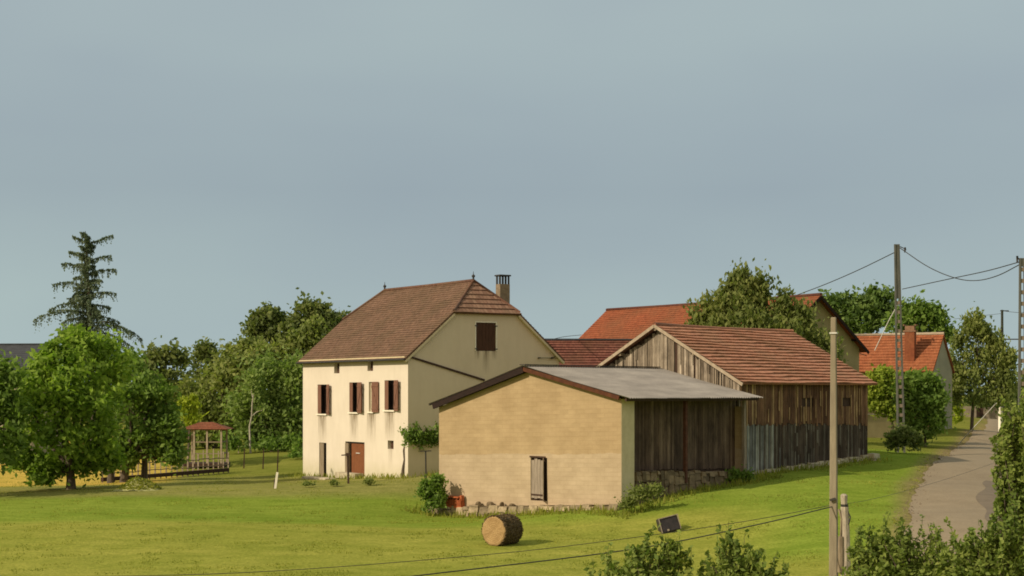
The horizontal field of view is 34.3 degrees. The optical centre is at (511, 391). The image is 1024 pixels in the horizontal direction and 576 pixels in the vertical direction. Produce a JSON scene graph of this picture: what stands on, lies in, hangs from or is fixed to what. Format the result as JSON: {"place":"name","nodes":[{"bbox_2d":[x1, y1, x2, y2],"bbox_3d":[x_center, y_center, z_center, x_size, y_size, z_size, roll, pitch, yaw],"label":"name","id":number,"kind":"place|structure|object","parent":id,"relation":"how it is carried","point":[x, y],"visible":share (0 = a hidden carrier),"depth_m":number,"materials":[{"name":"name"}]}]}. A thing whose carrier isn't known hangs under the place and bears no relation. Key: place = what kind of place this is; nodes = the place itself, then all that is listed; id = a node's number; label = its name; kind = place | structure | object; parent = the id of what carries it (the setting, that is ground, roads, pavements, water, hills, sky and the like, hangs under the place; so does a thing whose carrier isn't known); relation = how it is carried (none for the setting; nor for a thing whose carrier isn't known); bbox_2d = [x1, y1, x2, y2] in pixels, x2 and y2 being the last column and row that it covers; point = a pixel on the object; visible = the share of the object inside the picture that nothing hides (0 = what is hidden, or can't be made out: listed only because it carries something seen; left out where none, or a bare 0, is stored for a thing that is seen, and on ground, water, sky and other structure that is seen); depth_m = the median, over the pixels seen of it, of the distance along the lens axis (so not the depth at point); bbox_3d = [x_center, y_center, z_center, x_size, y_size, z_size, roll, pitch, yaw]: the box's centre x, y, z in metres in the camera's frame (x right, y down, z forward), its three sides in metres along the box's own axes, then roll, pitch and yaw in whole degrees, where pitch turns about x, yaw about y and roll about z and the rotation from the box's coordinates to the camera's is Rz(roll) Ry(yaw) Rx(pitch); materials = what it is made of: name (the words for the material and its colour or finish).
{"place":"outdoors","nodes":[
{"label":"outdoors","id":0,"kind":"place"},
{"bbox_2d":[0,396,1010,575],"bbox_3d":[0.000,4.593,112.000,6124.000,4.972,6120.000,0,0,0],"label":"ground","id":1,"kind":"structure","parent":0,"point":[726,506],"depth_m":76.41,"materials":[{"name":"green plant"}]},
{"bbox_2d":[0,348,37,474],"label":"walnut tree","id":2,"kind":"object","parent":1,"relation":"on","point":[13,409],"visible":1,"depth_m":95.66,"materials":[{"name":"green plant"}]},
{"bbox_2d":[0,343,62,463],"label":"slate roof building","id":3,"kind":"structure","parent":1,"relation":"on","point":[19,349],"depth_m":152.15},
{"bbox_2d":[2,323,137,489],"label":"walnut tree","id":4,"kind":"object","parent":1,"relation":"on","point":[65,397],"visible":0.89,"depth_m":98.89,"materials":[{"name":"green plant"}]},
{"bbox_2d":[32,231,142,462],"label":"conifer","id":5,"kind":"object","parent":1,"relation":"on","point":[86,286],"visible":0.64,"depth_m":127.88,"materials":[{"name":"green plant"}]},
{"bbox_2d":[107,470,113,482],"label":"bare trunk","id":6,"kind":"object","parent":1,"relation":"on","point":[110,478],"visible":0.1,"depth_m":109.81,"materials":[{"name":"brown plant"}]},
{"bbox_2d":[112,475,161,491],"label":"grass heap","id":7,"kind":"object","parent":1,"relation":"on","point":[138,483],"depth_m":96.50,"materials":[{"name":"plant"}]},
{"bbox_2d":[141,417,147,478],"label":"bare trunk","id":8,"kind":"object","parent":1,"relation":"on","point":[144,471],"visible":0.2,"depth_m":110.83,"materials":[{"name":"brown plant"}]},
{"bbox_2d":[96,342,195,482],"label":"walnut tree","id":9,"kind":"object","parent":1,"relation":"on","point":[161,437],"visible":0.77,"depth_m":108.50,"materials":[{"name":"green plant"}]},
{"bbox_2d":[122,335,195,428],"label":"forest tree","id":10,"kind":"object","parent":1,"relation":"on","point":[163,359],"visible":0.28,"depth_m":177.17,"materials":[{"name":"green plant"}]},
{"bbox_2d":[101,449,228,482],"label":"pen fence","id":11,"kind":"object","parent":1,"relation":"on","point":[177,473],"visible":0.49,"depth_m":119.26,"materials":[{"name":"brown wood"}]},
{"bbox_2d":[176,393,208,456],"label":"golden plant","id":12,"kind":"object","parent":1,"relation":"on","point":[190,406],"visible":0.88,"depth_m":134.90,"materials":[{"name":"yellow plant"}]},
{"bbox_2d":[179,336,221,432],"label":"forest tree","id":13,"kind":"object","parent":1,"relation":"on","point":[203,350],"visible":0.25,"depth_m":184.45,"materials":[{"name":"green plant"}]},
{"bbox_2d":[181,422,233,468],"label":"pavilion","id":14,"kind":"structure","parent":1,"relation":"on","point":[206,426],"depth_m":128.67,"materials":[{"name":"wood"}]},
{"bbox_2d":[169,327,266,443],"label":"forest tree","id":15,"kind":"object","parent":1,"relation":"on","point":[183,386],"visible":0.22,"depth_m":165.38,"materials":[{"name":"green plant"}]},
{"bbox_2d":[180,344,264,448],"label":"forest tree","id":16,"kind":"object","parent":1,"relation":"on","point":[228,369],"visible":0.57,"depth_m":159.28,"materials":[{"name":"green plant"}]},
{"bbox_2d":[217,301,294,419],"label":"tree","id":17,"kind":"object","parent":1,"relation":"on","point":[264,320],"visible":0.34,"depth_m":171.29,"materials":[{"name":"green plant"}]},
{"bbox_2d":[238,368,274,452],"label":"birch tree","id":18,"kind":"object","parent":1,"relation":"on","point":[254,379],"visible":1,"depth_m":147.90,"materials":[{"name":"green plant"}]},
{"bbox_2d":[211,426,302,458],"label":"undergrowth bush","id":19,"kind":"object","parent":1,"relation":"on","point":[292,442],"visible":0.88,"depth_m":146.59,"materials":[{"name":"green plant"}]},
{"bbox_2d":[218,341,310,451],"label":"willow tree","id":20,"kind":"object","parent":1,"relation":"on","point":[288,410],"visible":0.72,"depth_m":149.37,"materials":[{"name":"green plant"}]},
{"bbox_2d":[274,472,278,487],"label":"stake","id":21,"kind":"object","parent":1,"relation":"on","point":[275,481],"visible":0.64,"depth_m":95.97,"materials":[{"name":"white paint"}]},
{"bbox_2d":[241,314,329,383],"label":"forest tree","id":22,"kind":"object","parent":1,"relation":"on","point":[312,331],"visible":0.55,"depth_m":162.57,"materials":[{"name":"green plant"}]},
{"bbox_2d":[273,287,350,356],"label":"tree","id":23,"kind":"object","parent":1,"relation":"on","point":[306,308],"visible":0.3,"depth_m":169.40,"materials":[{"name":"green plant"}]},
{"bbox_2d":[302,476,335,479],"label":"stone slab","id":24,"kind":"structure","parent":1,"relation":"on","point":[315,478],"depth_m":107.08,"materials":[{"name":"beige stone"}]},
{"bbox_2d":[299,475,375,486],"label":"weed clump","id":25,"kind":"object","parent":1,"relation":"on","point":[367,481],"visible":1,"depth_m":95.90,"materials":[{"name":"green plant"}]},
{"bbox_2d":[341,453,350,483],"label":"wooden post","id":26,"kind":"object","parent":1,"relation":"on","point":[347,454],"visible":0.88,"depth_m":97.94,"materials":[{"name":"brown wood"}]},
{"bbox_2d":[397,421,438,474],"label":"vine","id":27,"kind":"object","parent":1,"relation":"on","point":[417,435],"visible":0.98,"depth_m":100.28,"materials":[{"name":"green plant"}]},
{"bbox_2d":[420,450,430,477],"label":"clothes pole","id":28,"kind":"object","parent":1,"relation":"on","point":[425,462],"visible":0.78,"depth_m":96.97,"materials":[{"name":"metal"}]},
{"bbox_2d":[296,271,564,478],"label":"farmhouse","id":29,"kind":"object","parent":1,"relation":"on","point":[381,367],"visible":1,"depth_m":104.02,"materials":[{"name":"paint"}]},
{"bbox_2d":[316,384,328,414],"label":"window","id":30,"kind":"structure","parent":29,"relation":"in","point":[323,390],"depth_m":110.31,"materials":[{"name":"white paint"}]},
{"bbox_2d":[320,443,325,475],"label":"door","id":31,"kind":"structure","parent":29,"relation":"in","point":[322,445],"depth_m":110.07,"materials":[{"name":"brown wood"}]},
{"bbox_2d":[347,382,361,413],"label":"window","id":32,"kind":"structure","parent":29,"relation":"in","point":[355,387],"depth_m":106.09,"materials":[{"name":"white paint"}]},
{"bbox_2d":[345,442,364,476],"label":"door","id":33,"kind":"structure","parent":29,"relation":"in","point":[357,449],"depth_m":106.17,"materials":[{"name":"brown wood"}]},
{"bbox_2d":[367,382,378,412],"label":"window","id":34,"kind":"structure","parent":29,"relation":"in","point":[374,401],"depth_m":103.33,"materials":[{"name":"wood"}]},
{"bbox_2d":[382,380,397,411],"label":"window","id":35,"kind":"structure","parent":29,"relation":"in","point":[391,386],"depth_m":102.10,"materials":[{"name":"white paint"}]},
{"bbox_2d":[475,321,497,350],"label":"window","id":36,"kind":"structure","parent":29,"relation":"in","point":[484,330],"depth_m":102.95,"materials":[{"name":"white paint"}]},
{"bbox_2d":[413,472,448,513],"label":"bush","id":37,"kind":"object","parent":1,"relation":"on","point":[432,493],"visible":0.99,"depth_m":86.77,"materials":[{"name":"green plant"}]},
{"bbox_2d":[445,495,464,507],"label":"tile pile","id":38,"kind":"object","parent":1,"relation":"on","point":[458,501],"visible":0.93,"depth_m":87.02,"materials":[{"name":"orange tile"}]},
{"bbox_2d":[481,513,523,545],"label":"hay bale","id":39,"kind":"object","parent":1,"relation":"on","point":[502,529],"visible":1,"depth_m":71.06},
{"bbox_2d":[79,388,1023,421],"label":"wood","id":40,"kind":"object","parent":1,"relation":"on","point":[121,414],"visible":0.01,"depth_m":251.63,"materials":[{"name":"green plant"}]},
{"bbox_2d":[544,338,632,366],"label":"outbuilding","id":41,"kind":"structure","parent":1,"relation":"on","point":[584,351],"depth_m":119.78,"materials":[{"name":"tile"}]},
{"bbox_2d":[429,364,763,516],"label":"stone shed","id":42,"kind":"structure","parent":1,"relation":"on","point":[537,436],"depth_m":84.19,"materials":[{"name":"beige brick"}]},
{"bbox_2d":[529,456,546,500],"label":"door","id":43,"kind":"structure","parent":42,"relation":"in","point":[539,463],"depth_m":83.62,"materials":[{"name":"brown wood"}]},
{"bbox_2d":[584,524,694,575],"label":"shrub","id":44,"kind":"object","parent":1,"relation":"on","point":[669,560],"visible":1,"depth_m":29.91,"materials":[{"name":"green plant"}]},
{"bbox_2d":[613,481,666,508],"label":"weed clump","id":45,"kind":"object","parent":1,"relation":"on","point":[654,489],"visible":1,"depth_m":78.84,"materials":[{"name":"green plant"}]},
{"bbox_2d":[656,514,680,532],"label":"container","id":46,"kind":"object","parent":1,"relation":"on","point":[670,523],"visible":0.91,"depth_m":74.71,"materials":[{"name":"black plastic"}]},
{"bbox_2d":[578,293,869,371],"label":"barn","id":47,"kind":"structure","parent":1,"relation":"on","point":[624,323],"depth_m":144.74,"materials":[{"name":"tile"}]},
{"bbox_2d":[597,322,880,474],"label":"plank barn","id":48,"kind":"structure","parent":1,"relation":"on","point":[785,373],"depth_m":93.46,"materials":[{"name":"brown wood"}]},
{"bbox_2d":[725,464,754,480],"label":"weed clump","id":49,"kind":"object","parent":1,"relation":"on","point":[737,474],"visible":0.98,"depth_m":86.36,"materials":[{"name":"green plant"}]},
{"bbox_2d":[696,521,788,575],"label":"shrub","id":50,"kind":"object","parent":1,"relation":"on","point":[726,565],"visible":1,"depth_m":29.91,"materials":[{"name":"green plant"}]},
{"bbox_2d":[683,257,849,362],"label":"ash tree","id":51,"kind":"object","parent":1,"relation":"on","point":[742,297],"visible":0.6,"depth_m":114.33,"materials":[{"name":"green plant"}]},
{"bbox_2d":[829,317,837,575],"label":"utility pole","id":52,"kind":"object","parent":1,"relation":"on","point":[833,528],"visible":1,"depth_m":54.90,"materials":[{"name":"concrete"}]},
{"bbox_2d":[138,505,828,575],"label":"overhead wire","id":53,"kind":"object","parent":52,"relation":"attached to","point":[468,556],"visible":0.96,"depth_m":51.35,"materials":[{"name":"black metal"}]},
{"bbox_2d":[413,506,831,575],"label":"overhead wire","id":54,"kind":"object","parent":52,"relation":"attached to","point":[614,551],"visible":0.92,"depth_m":46.86,"materials":[{"name":"black metal"}]},
{"bbox_2d":[837,494,850,575],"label":"old post","id":55,"kind":"object","parent":1,"relation":"on","point":[844,538],"visible":0.95,"depth_m":54.18,"materials":[{"name":"wood"}]},
{"bbox_2d":[847,463,992,503],"bbox_3d":[19.289,3.521,72.136,0.318,0.398,39.429,0,0,25],"label":"overhead wire","id":56,"kind":"object","parent":55,"relation":"attached to","point":[917,487],"visible":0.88,"depth_m":63.47,"materials":[{"name":"black metal"}]},
{"bbox_2d":[818,279,904,333],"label":"oak tree","id":57,"kind":"object","parent":1,"relation":"on","point":[863,313],"visible":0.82,"depth_m":204.02,"materials":[{"name":"green plant"}]},
{"bbox_2d":[868,414,895,437],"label":"garden wall","id":58,"kind":"structure","parent":1,"relation":"on","point":[878,428],"depth_m":131.84,"materials":[{"name":"stone"}]},
{"bbox_2d":[862,363,914,429],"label":"garden tree","id":59,"kind":"object","parent":1,"relation":"on","point":[881,393],"visible":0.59,"depth_m":126.51,"materials":[{"name":"green plant"}]},
{"bbox_2d":[875,244,905,452],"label":"lattice pole","id":60,"kind":"object","parent":1,"relation":"on","point":[897,279],"visible":0.88,"depth_m":109.93,"materials":[{"name":"metal"}]},
{"bbox_2d":[797,252,893,294],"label":"overhead wire","id":61,"kind":"object","parent":60,"relation":"attached to","point":[847,274],"visible":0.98,"depth_m":116.81,"materials":[{"name":"black metal"}]},
{"bbox_2d":[900,248,1018,280],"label":"overhead wire","id":62,"kind":"object","parent":60,"relation":"attached to","point":[958,278],"visible":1,"depth_m":100.33,"materials":[{"name":"black metal"}]},
{"bbox_2d":[835,511,958,575],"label":"shrub","id":63,"kind":"object","parent":1,"relation":"on","point":[889,555],"visible":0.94,"depth_m":33.90,"materials":[{"name":"green plant"}]},
{"bbox_2d":[880,421,925,451],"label":"bush","id":64,"kind":"object","parent":1,"relation":"on","point":[900,436],"visible":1,"depth_m":107.72,"materials":[{"name":"green plant"}]},
{"bbox_2d":[855,324,954,429],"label":"cottage","id":65,"kind":"structure","parent":1,"relation":"on","point":[929,350],"depth_m":142.86,"materials":[{"name":"orange tile"},{"name":"plaster"}]},
{"bbox_2d":[881,289,961,347],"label":"oak tree","id":66,"kind":"object","parent":1,"relation":"on","point":[921,313],"visible":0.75,"depth_m":197.14,"materials":[{"name":"green plant"}]},
{"bbox_2d":[889,366,956,446],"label":"garden shrub","id":67,"kind":"object","parent":1,"relation":"on","point":[926,399],"visible":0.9,"depth_m":120.49,"materials":[{"name":"green plant"}]},
{"bbox_2d":[952,399,968,424],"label":"ornamental shrub","id":68,"kind":"object","parent":1,"relation":"on","point":[958,412],"visible":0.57,"depth_m":159.75,"materials":[{"name":"green plant"}]},
{"bbox_2d":[935,500,1023,575],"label":"shrub","id":69,"kind":"object","parent":1,"relation":"on","point":[997,553],"visible":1,"depth_m":32.81,"materials":[{"name":"green plant"}]},
{"bbox_2d":[952,406,1011,418],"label":"boundary wall","id":70,"kind":"structure","parent":1,"relation":"on","point":[981,412],"depth_m":205.00,"materials":[{"name":"beige stone"}]},
{"bbox_2d":[949,301,1023,429],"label":"lane tree","id":71,"kind":"object","parent":1,"relation":"on","point":[998,359],"visible":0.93,"depth_m":149.61,"materials":[{"name":"green plant"}]},
{"bbox_2d":[962,368,1023,417],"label":"grove","id":72,"kind":"object","parent":1,"relation":"on","point":[983,404],"visible":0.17,"depth_m":234.09,"materials":[{"name":"green plant"}]},
{"bbox_2d":[998,392,1001,430],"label":"marker post","id":73,"kind":"object","parent":1,"relation":"on","point":[999,418],"visible":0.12,"depth_m":169.87,"materials":[{"name":"white paint"}]},
{"bbox_2d":[988,388,1023,533],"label":"hedge","id":74,"kind":"object","parent":1,"relation":"on","point":[1009,483],"visible":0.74,"depth_m":43.80,"materials":[{"name":"green plant"}]},
{"bbox_2d":[1000,310,1017,421],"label":"utility pole","id":75,"kind":"object","parent":1,"relation":"on","point":[1002,330],"visible":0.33,"depth_m":174.90,"materials":[{"name":"metal"}]},
{"bbox_2d":[1016,256,1023,411],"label":"lattice pole","id":76,"kind":"object","parent":1,"relation":"on","point":[1020,315],"visible":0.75,"depth_m":89.94,"materials":[{"name":"metal"}]},
{"bbox_2d":[903,262,1018,288],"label":"overhead wire","id":77,"kind":"object","parent":76,"relation":"attached to","point":[961,276],"visible":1,"depth_m":99.10,"materials":[{"name":"black metal"}]},
{"bbox_2d":[0,0,1023,394],"label":"sky","id":78,"kind":"structure","parent":0,"point":[235,156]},
{"bbox_2d":[898,419,1000,560],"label":"road","id":79,"kind":"structure","parent":0,"point":[957,504],"depth_m":83.85,"materials":[{"name":"grey asphalt"}]},
{"bbox_2d":[893,429,1001,530],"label":"gravel","id":80,"kind":"structure","parent":79,"relation":"on","point":[930,472],"depth_m":98.15,"materials":[{"name":"grey gravel"}]},
{"bbox_2d":[959,403,996,443],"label":"overhead wire","id":81,"kind":"object","parent":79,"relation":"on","point":[977,423],"visible":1,"depth_m":120.80,"materials":[{"name":"metal"}]},
{"bbox_2d":[976,480,1000,519],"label":"road patch","id":82,"kind":"object","parent":79,"relation":"on","point":[985,497],"visible":0.64,"depth_m":81.12,"materials":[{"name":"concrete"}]}
]}

